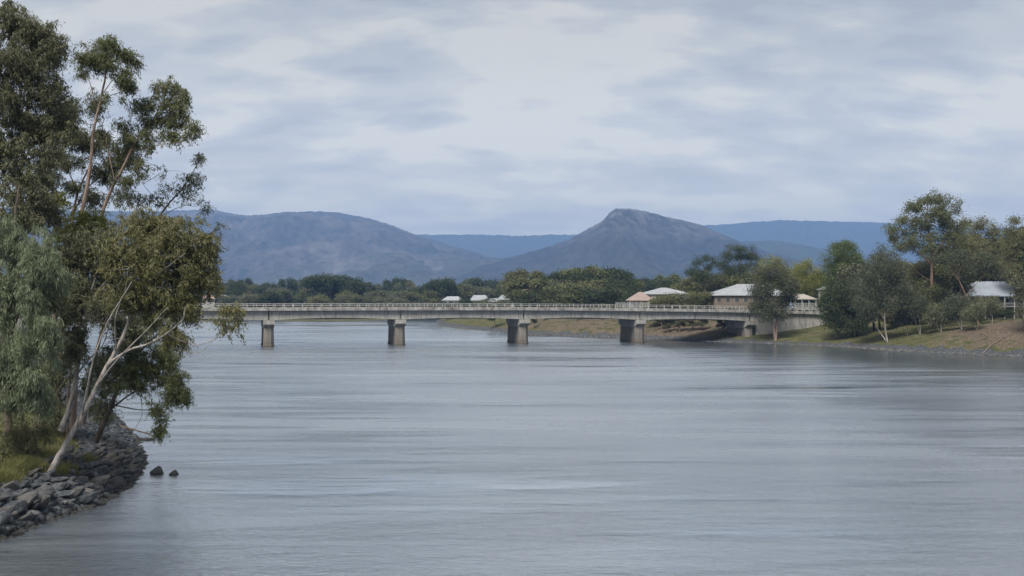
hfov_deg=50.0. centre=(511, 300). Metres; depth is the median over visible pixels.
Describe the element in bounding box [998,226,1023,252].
gum tree
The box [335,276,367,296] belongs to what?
round tree
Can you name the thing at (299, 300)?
bushy tree
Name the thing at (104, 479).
rock
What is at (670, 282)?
round tree
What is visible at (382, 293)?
gum tree
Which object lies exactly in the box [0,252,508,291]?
hills
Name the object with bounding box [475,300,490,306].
bushy tree
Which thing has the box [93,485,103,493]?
rock
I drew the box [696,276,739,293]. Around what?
bushy tree
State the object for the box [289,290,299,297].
round tree
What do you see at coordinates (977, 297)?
bushy tree
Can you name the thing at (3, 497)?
rock
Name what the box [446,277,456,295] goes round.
gum tree
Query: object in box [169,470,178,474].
rock
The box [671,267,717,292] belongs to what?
round tree
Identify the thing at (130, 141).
gum tree
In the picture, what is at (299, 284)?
gum tree
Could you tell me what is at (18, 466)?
grass
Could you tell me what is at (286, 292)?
gum tree
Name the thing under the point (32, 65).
gum tree
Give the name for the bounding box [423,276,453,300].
gum tree
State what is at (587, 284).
round tree
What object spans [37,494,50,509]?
rock
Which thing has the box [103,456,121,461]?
rock
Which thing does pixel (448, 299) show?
house
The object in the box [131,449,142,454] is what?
rock
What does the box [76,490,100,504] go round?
rock
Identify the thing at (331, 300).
round tree
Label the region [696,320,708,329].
gum tree
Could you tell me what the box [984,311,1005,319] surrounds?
bushy tree
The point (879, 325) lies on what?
gum tree
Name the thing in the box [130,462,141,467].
rock
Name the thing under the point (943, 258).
gum tree
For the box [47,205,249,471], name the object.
gum tree
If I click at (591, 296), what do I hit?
bushy tree
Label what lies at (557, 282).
round tree
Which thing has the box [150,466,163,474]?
rock
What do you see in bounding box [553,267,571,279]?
gum tree
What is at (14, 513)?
rock
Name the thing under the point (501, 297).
house
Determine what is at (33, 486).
rock
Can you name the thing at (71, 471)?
rock
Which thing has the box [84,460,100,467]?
rock
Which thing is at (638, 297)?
pink house
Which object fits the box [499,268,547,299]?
gum tree
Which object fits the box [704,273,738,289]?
round tree
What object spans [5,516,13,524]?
rock
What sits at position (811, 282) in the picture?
round tree
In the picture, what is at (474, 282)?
gum tree
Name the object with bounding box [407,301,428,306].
bushy tree
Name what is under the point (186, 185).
gum tree
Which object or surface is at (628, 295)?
round tree
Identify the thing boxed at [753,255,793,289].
round tree
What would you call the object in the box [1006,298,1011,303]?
window
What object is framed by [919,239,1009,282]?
bushy tree
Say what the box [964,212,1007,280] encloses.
gum tree
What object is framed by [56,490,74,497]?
rock
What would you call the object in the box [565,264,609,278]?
gum tree
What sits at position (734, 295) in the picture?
house
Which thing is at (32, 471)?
rock
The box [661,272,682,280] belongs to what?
slender tree
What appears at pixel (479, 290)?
bushy tree
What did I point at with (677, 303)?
bushy tree
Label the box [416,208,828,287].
mountain
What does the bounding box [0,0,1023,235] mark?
sky
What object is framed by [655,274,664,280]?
slender tree
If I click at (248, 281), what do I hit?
slender tree
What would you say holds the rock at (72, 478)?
on the ground at (1014, 338)
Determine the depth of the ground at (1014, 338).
282.86 m
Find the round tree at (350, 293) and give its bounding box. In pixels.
[334,290,355,300]
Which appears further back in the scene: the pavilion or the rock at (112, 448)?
the pavilion
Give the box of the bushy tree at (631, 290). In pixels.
[599,281,638,307]
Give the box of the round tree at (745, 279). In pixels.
[712,272,758,290]
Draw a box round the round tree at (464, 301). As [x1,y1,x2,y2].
[455,298,473,306]
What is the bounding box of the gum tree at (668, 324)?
[658,319,674,332]
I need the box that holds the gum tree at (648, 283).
[639,277,658,291]
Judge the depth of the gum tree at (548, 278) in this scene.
476.17 m
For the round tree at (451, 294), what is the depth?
662.44 m
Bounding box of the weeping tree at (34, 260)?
[0,186,80,424]
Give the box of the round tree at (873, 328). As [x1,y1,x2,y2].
[854,292,890,331]
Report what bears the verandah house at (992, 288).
on the ground at (1014, 338)
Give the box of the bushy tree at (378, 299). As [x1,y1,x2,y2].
[367,296,405,306]
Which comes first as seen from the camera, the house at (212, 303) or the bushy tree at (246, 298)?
the bushy tree at (246, 298)
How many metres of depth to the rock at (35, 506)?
55.44 m
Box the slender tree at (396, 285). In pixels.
[394,283,401,291]
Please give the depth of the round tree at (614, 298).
424.97 m
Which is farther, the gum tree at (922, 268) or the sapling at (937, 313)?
the gum tree at (922, 268)
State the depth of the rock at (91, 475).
62.64 m
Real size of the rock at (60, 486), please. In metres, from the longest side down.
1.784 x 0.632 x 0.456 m
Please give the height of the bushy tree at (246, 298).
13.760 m
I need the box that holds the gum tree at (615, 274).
[601,266,629,280]
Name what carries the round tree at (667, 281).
on the ground at (1014, 338)
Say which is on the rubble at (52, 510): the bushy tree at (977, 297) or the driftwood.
the driftwood
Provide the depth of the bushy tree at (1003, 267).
327.12 m
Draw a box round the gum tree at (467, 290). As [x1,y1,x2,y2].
[456,282,475,299]
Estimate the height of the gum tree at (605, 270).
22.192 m
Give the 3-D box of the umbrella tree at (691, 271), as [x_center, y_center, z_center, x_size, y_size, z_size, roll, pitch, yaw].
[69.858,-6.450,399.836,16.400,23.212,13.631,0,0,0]
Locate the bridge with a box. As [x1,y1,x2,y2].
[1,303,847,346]
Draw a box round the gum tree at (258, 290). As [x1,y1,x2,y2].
[252,285,268,294]
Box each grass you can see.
[0,407,83,466]
[0,452,123,487]
[456,318,1023,350]
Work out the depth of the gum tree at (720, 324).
311.32 m
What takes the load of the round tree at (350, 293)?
on the ground at (1014, 338)
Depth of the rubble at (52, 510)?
62.07 m
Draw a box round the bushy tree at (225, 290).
[212,284,229,294]
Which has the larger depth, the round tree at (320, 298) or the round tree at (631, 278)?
the round tree at (320, 298)
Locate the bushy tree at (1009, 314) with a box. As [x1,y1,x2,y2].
[1001,307,1015,318]
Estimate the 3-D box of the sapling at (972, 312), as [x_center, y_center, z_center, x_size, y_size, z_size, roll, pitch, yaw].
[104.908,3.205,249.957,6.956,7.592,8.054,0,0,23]
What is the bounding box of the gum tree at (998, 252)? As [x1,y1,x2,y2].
[966,237,1016,285]
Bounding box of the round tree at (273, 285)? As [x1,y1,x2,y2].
[270,283,281,288]
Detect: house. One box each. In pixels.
[202,295,214,306]
[441,296,460,306]
[470,295,487,300]
[488,298,499,305]
[497,295,511,306]
[625,292,651,320]
[711,284,782,309]
[956,281,1023,318]
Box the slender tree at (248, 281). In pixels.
[244,278,253,285]
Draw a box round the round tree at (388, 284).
[380,277,403,290]
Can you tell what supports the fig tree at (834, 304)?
on the ground at (1014, 338)
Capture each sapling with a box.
[888,308,917,334]
[898,290,932,333]
[919,300,957,331]
[939,290,983,328]
[957,298,988,329]
[978,295,1006,322]
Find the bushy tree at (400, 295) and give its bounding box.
[389,290,421,306]
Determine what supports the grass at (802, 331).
on the ground at (1014, 338)
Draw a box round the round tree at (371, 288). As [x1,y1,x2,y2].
[364,283,376,292]
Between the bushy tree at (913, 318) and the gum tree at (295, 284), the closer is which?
the bushy tree at (913, 318)
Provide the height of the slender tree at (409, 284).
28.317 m
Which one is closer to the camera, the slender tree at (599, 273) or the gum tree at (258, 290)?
the slender tree at (599, 273)
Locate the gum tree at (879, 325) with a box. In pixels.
[874,286,903,330]
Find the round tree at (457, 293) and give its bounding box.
[437,279,462,297]
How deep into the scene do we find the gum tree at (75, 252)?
65.34 m
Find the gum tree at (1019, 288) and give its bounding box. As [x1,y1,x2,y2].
[1004,269,1023,324]
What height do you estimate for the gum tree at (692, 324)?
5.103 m
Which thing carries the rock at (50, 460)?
on the ground at (1014, 338)
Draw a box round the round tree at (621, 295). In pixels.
[614,288,626,307]
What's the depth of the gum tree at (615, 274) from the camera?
476.60 m
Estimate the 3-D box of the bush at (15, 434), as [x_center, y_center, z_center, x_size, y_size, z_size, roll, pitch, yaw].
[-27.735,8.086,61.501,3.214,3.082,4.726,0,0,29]
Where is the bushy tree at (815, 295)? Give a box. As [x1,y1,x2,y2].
[799,279,824,310]
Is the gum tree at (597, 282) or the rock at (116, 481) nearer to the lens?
the rock at (116, 481)
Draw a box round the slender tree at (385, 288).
[380,285,388,290]
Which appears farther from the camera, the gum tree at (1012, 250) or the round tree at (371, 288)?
the round tree at (371, 288)
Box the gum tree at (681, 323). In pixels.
[674,320,686,331]
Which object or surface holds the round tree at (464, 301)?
on the ground at (1014, 338)
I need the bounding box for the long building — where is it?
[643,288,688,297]
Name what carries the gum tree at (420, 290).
on the ground at (1014, 338)
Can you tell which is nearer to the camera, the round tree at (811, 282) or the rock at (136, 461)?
the rock at (136, 461)
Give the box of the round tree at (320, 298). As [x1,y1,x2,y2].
[301,293,333,306]
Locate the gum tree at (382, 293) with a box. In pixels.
[363,290,390,305]
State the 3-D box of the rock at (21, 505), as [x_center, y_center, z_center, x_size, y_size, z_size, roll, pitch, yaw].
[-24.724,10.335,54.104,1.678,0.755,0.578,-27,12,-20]
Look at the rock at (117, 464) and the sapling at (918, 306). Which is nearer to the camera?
the rock at (117, 464)
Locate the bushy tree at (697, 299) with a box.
[684,291,712,308]
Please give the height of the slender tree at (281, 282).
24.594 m
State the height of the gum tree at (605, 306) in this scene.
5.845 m
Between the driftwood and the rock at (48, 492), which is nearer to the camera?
the rock at (48, 492)
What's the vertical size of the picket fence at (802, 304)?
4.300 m
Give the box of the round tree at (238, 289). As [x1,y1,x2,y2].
[225,280,247,300]
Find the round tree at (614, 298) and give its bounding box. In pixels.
[592,290,624,306]
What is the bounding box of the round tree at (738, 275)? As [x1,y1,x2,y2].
[731,271,762,282]
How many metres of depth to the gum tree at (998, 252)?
328.61 m
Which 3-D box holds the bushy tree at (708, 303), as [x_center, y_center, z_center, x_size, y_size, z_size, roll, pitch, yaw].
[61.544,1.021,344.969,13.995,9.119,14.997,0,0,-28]
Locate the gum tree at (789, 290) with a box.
[742,256,806,340]
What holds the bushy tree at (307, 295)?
on the ground at (1014, 338)
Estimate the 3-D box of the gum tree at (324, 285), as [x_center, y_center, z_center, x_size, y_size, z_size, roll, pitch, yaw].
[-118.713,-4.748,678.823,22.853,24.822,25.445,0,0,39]
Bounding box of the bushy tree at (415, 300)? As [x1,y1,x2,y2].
[404,298,419,306]
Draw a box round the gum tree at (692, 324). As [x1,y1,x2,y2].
[685,320,696,330]
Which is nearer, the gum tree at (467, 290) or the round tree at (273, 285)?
the gum tree at (467, 290)
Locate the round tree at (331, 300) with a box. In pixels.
[325,299,337,306]
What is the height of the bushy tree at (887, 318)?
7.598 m
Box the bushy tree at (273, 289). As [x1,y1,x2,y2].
[264,286,290,306]
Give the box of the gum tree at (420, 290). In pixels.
[415,283,427,298]
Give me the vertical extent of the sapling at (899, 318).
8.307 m
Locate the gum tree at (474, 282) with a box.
[467,276,494,289]
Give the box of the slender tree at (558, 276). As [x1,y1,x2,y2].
[549,272,563,282]
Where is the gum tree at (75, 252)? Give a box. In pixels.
[40,219,158,431]
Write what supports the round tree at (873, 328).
on the ground at (1014, 338)
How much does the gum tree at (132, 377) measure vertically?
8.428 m
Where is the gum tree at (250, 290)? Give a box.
[245,283,257,294]
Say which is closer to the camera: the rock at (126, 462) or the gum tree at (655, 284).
the rock at (126, 462)
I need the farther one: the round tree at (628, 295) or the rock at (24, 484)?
the round tree at (628, 295)
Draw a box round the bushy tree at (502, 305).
[493,299,511,306]
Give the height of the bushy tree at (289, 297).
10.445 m
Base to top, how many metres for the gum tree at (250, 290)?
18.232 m
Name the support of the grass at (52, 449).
on the ground at (1014, 338)
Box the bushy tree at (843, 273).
[830,260,870,283]
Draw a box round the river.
[0,319,1023,575]
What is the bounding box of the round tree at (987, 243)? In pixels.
[970,231,1018,280]
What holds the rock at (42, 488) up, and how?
on the ground at (1014, 338)
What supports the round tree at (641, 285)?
on the ground at (1014, 338)
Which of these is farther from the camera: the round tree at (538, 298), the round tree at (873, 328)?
the round tree at (538, 298)
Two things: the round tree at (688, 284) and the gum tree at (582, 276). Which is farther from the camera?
the gum tree at (582, 276)
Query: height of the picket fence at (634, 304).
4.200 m
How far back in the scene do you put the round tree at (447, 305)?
544.03 m
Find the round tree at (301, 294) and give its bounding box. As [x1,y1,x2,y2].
[298,288,310,302]
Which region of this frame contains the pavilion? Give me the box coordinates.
[784,294,815,310]
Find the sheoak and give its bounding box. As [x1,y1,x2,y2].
[845,242,917,341]
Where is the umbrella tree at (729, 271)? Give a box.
[716,242,762,283]
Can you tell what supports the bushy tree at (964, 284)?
on the ground at (1014, 338)
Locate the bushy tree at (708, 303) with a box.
[686,290,713,308]
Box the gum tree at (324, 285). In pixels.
[299,273,340,297]
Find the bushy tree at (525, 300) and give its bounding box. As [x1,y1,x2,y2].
[512,287,538,306]
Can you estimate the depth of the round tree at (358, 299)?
638.66 m
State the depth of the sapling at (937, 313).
257.34 m
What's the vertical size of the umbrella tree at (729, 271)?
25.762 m
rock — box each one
[0,495,10,501]
[0,505,15,511]
[0,506,16,512]
[0,512,11,527]
[1,500,27,515]
[2,480,20,489]
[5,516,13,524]
[12,511,17,517]
[14,491,38,507]
[17,488,28,496]
[18,512,33,520]
[20,480,29,488]
[20,510,39,518]
[25,468,38,476]
[28,503,39,509]
[29,484,40,488]
[34,485,53,491]
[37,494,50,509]
[38,490,54,500]
[42,458,52,463]
[45,470,55,475]
[50,477,68,482]
[51,482,67,490]
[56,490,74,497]
[63,453,72,458]
[65,445,74,452]
[67,469,74,474]
[67,497,75,502]
[69,476,75,481]
[69,486,84,497]
[76,476,88,482]
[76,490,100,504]
[82,483,93,487]
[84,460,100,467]
[84,472,98,479]
[86,465,106,473]
[89,475,109,486]
[93,481,101,487]
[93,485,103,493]
[98,460,114,466]
[99,468,110,475]
[103,452,115,457]
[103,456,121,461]
[106,445,116,451]
[108,476,122,488]
[113,461,120,468]
[116,444,127,449]
[120,468,137,476]
[124,459,132,464]
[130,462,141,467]
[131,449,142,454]
[132,459,144,463]
[142,437,152,440]
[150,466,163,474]
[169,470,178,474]
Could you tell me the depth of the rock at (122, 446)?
75.03 m
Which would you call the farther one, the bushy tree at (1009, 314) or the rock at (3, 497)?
the bushy tree at (1009, 314)
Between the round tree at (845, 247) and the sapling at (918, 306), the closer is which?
the sapling at (918, 306)
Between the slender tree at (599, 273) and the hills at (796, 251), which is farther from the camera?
the hills at (796, 251)
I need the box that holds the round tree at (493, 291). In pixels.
[485,288,498,297]
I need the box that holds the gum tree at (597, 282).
[582,278,612,290]
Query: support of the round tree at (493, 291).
on the ground at (1014, 338)
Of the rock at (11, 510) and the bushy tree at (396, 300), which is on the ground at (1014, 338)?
the bushy tree at (396, 300)
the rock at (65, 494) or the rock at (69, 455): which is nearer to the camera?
the rock at (65, 494)
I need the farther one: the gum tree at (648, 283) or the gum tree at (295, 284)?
the gum tree at (295, 284)
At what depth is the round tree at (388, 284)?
860.54 m
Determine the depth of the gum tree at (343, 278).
689.20 m
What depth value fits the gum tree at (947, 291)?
277.10 m
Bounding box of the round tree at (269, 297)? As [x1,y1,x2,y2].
[257,289,288,306]
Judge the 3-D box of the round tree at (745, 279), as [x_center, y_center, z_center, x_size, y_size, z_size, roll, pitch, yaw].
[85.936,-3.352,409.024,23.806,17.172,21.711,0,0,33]
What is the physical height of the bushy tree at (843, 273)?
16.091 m
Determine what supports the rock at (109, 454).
on the ground at (1014, 338)
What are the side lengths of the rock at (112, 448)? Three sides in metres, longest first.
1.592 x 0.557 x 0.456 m
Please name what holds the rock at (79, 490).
on the ground at (1014, 338)
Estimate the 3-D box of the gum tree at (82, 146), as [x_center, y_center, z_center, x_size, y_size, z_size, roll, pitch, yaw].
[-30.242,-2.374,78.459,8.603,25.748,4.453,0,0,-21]
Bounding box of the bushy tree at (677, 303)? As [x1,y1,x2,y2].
[649,298,679,324]
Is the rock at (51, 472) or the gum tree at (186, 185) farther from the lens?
the gum tree at (186, 185)
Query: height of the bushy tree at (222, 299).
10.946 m
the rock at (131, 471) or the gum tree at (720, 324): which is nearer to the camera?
the rock at (131, 471)
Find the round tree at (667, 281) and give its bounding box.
[659,279,680,287]
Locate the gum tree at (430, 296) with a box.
[397,288,440,306]
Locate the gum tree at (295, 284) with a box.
[288,281,299,292]
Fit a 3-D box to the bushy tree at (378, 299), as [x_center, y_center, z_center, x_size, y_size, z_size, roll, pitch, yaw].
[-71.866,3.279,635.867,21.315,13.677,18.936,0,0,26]
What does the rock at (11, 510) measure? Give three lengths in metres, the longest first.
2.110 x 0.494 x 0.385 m
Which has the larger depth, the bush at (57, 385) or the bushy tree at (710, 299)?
the bushy tree at (710, 299)
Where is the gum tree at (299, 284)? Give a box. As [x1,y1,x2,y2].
[297,278,304,290]
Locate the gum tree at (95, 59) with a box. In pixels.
[38,33,147,428]
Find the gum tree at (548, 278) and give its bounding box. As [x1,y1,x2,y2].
[528,274,553,280]
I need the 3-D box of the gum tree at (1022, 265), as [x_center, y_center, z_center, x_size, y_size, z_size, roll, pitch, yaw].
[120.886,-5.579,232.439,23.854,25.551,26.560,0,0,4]
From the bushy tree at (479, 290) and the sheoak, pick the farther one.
the bushy tree at (479, 290)
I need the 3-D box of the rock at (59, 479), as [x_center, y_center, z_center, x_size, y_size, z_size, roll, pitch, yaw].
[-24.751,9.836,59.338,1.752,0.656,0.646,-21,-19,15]
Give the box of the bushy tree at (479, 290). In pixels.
[470,285,493,297]
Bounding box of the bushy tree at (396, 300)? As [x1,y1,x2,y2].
[382,297,408,306]
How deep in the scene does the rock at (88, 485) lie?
60.65 m
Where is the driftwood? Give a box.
[119,425,152,435]
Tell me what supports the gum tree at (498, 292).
on the ground at (1014, 338)
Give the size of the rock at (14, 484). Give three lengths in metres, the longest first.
1.330 x 0.658 x 0.543 m
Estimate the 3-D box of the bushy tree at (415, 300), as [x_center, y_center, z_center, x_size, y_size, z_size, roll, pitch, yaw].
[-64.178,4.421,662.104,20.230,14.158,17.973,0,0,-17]
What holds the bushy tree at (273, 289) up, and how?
on the ground at (1014, 338)
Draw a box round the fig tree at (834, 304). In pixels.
[809,268,874,338]
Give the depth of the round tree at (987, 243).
330.50 m
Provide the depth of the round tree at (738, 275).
409.61 m
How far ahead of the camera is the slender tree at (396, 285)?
851.41 m
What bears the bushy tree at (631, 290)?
on the ground at (1014, 338)
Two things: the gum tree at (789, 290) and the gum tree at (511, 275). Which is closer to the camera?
the gum tree at (789, 290)
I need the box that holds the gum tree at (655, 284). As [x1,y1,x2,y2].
[652,278,669,288]
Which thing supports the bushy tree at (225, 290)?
on the ground at (1014, 338)
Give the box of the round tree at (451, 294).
[425,290,453,302]
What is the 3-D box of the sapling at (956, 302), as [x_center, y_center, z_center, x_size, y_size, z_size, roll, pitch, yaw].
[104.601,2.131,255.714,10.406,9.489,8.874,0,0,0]
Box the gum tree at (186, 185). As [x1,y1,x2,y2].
[81,152,229,424]
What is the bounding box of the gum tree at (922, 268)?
[905,214,996,321]
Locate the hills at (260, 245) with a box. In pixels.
[0,208,496,283]
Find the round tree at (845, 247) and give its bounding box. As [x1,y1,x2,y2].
[815,237,867,295]
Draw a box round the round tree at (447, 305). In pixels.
[437,300,456,319]
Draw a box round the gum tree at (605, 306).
[599,303,612,307]
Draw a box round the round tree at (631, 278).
[619,272,641,293]
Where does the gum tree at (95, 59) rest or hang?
on the ground at (1014, 338)
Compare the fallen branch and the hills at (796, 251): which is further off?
the hills at (796, 251)
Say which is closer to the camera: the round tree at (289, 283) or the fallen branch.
the fallen branch
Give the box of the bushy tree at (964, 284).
[903,262,979,317]
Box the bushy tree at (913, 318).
[903,298,929,324]
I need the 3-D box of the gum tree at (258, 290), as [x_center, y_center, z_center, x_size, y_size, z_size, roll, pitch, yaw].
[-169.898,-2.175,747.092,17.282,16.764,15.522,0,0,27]
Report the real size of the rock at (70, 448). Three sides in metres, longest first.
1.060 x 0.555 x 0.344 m
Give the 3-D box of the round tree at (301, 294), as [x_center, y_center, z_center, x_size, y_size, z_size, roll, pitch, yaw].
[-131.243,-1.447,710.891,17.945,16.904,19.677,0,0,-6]
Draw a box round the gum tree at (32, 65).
[0,0,86,442]
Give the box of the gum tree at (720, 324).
[715,320,726,330]
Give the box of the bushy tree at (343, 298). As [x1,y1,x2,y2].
[335,293,362,306]
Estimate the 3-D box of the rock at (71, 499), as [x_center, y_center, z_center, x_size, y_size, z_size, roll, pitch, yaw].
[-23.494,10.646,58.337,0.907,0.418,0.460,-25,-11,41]
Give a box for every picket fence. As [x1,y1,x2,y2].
[617,302,648,307]
[791,302,817,310]
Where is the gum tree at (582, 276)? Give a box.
[562,269,596,283]
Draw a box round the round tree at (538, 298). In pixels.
[532,285,561,304]
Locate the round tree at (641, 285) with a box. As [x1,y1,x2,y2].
[635,279,646,292]
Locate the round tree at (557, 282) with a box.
[545,277,564,287]
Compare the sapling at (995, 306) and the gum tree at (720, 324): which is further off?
the gum tree at (720, 324)
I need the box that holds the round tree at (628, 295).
[621,291,633,306]
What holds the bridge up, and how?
on the ground at (1014, 338)
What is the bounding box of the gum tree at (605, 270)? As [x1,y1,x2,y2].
[602,266,634,279]
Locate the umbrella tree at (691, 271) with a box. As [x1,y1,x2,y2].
[684,253,721,291]
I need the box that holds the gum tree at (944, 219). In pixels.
[880,187,972,327]
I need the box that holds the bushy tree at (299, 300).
[289,295,306,306]
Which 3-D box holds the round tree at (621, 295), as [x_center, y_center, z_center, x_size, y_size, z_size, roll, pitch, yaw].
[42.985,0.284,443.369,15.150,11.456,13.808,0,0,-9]
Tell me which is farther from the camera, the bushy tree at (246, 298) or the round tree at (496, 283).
the round tree at (496, 283)
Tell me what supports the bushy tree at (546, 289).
on the ground at (1014, 338)
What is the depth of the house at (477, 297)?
576.67 m
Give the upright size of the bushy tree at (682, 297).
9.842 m
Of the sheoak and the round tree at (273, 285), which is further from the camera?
the round tree at (273, 285)
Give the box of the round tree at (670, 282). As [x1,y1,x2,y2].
[657,279,678,287]
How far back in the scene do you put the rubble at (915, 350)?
275.07 m
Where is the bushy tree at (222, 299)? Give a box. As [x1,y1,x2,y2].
[216,294,239,306]
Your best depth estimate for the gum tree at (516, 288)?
448.51 m
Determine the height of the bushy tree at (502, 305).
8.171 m
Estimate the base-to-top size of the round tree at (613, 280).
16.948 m
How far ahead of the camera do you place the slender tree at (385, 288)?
816.67 m
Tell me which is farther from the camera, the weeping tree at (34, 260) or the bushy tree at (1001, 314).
the bushy tree at (1001, 314)
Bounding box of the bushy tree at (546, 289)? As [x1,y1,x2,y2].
[533,285,556,306]
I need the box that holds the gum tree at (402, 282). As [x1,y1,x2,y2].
[391,276,414,290]
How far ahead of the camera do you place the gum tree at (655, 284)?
560.51 m
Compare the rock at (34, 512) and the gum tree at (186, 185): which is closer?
the rock at (34, 512)
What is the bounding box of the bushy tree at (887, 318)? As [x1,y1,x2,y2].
[877,308,900,327]
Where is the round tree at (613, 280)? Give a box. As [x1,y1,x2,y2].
[600,276,631,286]
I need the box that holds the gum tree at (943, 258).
[923,246,1013,324]
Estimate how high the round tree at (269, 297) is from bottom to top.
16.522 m
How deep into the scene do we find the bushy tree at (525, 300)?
438.47 m
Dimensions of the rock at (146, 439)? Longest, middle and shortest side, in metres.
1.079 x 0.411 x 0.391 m
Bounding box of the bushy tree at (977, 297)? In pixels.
[969,294,1004,320]
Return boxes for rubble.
[0,384,149,540]
[435,325,1023,356]
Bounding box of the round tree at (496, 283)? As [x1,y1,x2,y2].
[487,278,499,288]
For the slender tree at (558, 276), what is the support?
on the ground at (1014, 338)
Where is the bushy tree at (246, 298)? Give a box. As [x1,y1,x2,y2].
[233,292,261,306]
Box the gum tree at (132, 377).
[89,312,196,445]
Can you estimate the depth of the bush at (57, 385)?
72.77 m
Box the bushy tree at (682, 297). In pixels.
[667,291,692,308]
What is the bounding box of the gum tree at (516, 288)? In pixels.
[500,276,551,301]
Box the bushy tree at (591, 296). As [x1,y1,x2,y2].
[573,283,626,307]
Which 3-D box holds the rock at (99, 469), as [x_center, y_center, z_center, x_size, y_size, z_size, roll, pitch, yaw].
[-24.571,10.097,63.965,2.054,0.546,0.670,-34,11,-25]
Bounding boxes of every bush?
[0,353,123,455]
[0,416,62,465]
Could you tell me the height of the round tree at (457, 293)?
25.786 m
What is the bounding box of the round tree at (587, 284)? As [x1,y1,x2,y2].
[576,279,605,292]
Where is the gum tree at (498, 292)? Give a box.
[492,283,504,297]
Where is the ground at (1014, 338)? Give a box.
[0,302,1023,518]
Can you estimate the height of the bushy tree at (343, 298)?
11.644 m
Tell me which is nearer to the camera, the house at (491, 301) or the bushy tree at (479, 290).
the house at (491, 301)
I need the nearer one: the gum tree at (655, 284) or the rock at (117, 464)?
the rock at (117, 464)
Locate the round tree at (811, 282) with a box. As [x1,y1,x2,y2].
[785,258,824,295]
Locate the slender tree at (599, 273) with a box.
[583,266,606,279]
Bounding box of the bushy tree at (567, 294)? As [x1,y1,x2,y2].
[544,283,590,306]
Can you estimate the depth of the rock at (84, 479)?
61.27 m
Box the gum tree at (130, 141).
[69,74,208,428]
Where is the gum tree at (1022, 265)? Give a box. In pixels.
[1012,241,1023,271]
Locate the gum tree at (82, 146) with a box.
[36,86,151,421]
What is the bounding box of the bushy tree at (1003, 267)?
[993,251,1011,282]
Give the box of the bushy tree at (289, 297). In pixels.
[285,295,298,306]
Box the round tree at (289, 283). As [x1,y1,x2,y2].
[283,276,296,291]
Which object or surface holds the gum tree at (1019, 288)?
on the ground at (1014, 338)
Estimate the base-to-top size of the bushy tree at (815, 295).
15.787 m
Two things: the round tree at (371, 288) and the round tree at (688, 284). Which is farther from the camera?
the round tree at (371, 288)
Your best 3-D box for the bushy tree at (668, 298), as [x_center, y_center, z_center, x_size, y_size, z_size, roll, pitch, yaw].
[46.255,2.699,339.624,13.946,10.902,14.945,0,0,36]
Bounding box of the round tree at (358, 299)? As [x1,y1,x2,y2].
[346,293,373,306]
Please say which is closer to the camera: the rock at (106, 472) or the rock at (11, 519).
the rock at (11, 519)
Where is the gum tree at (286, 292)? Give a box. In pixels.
[274,289,292,306]
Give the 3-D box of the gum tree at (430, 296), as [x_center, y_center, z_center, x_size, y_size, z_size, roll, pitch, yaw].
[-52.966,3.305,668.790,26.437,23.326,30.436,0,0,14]
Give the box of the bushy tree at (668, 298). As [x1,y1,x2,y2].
[642,292,678,326]
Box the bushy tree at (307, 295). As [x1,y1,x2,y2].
[296,292,315,306]
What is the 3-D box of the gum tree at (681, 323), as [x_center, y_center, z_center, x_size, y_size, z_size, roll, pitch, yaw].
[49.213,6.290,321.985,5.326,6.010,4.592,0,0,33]
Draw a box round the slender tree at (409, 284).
[405,279,415,290]
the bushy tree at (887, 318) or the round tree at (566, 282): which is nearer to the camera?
the bushy tree at (887, 318)
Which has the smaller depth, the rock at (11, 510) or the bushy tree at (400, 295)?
the rock at (11, 510)
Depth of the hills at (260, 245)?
6417.34 m
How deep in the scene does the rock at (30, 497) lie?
55.25 m
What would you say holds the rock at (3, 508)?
on the ground at (1014, 338)
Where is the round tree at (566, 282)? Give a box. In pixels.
[555,279,580,288]
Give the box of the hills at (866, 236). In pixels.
[419,220,1013,262]
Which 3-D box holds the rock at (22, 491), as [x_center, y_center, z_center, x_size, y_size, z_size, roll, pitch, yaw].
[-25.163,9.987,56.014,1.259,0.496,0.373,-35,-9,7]
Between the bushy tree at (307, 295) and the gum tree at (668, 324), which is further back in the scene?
the bushy tree at (307, 295)
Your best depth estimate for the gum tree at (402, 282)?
878.91 m
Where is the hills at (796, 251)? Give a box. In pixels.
[742,240,909,265]
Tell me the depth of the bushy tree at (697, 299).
339.12 m
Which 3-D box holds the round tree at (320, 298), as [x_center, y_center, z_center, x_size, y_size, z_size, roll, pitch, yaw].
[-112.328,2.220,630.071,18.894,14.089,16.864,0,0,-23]
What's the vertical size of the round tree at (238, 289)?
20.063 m
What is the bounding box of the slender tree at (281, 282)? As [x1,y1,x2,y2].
[277,279,286,288]
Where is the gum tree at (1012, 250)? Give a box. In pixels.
[991,212,1023,318]
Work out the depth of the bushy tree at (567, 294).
432.45 m
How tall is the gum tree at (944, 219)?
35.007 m
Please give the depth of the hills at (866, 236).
10264.45 m
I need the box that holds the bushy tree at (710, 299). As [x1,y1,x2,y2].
[687,292,714,308]
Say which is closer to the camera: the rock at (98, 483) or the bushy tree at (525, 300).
the rock at (98, 483)
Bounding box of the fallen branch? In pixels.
[982,323,1010,353]
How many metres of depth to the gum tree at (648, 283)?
572.39 m
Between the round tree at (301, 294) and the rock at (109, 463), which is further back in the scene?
the round tree at (301, 294)
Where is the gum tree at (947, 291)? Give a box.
[907,286,953,323]
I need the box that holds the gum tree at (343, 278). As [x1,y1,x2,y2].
[311,272,356,298]
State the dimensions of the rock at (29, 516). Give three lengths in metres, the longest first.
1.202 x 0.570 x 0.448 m

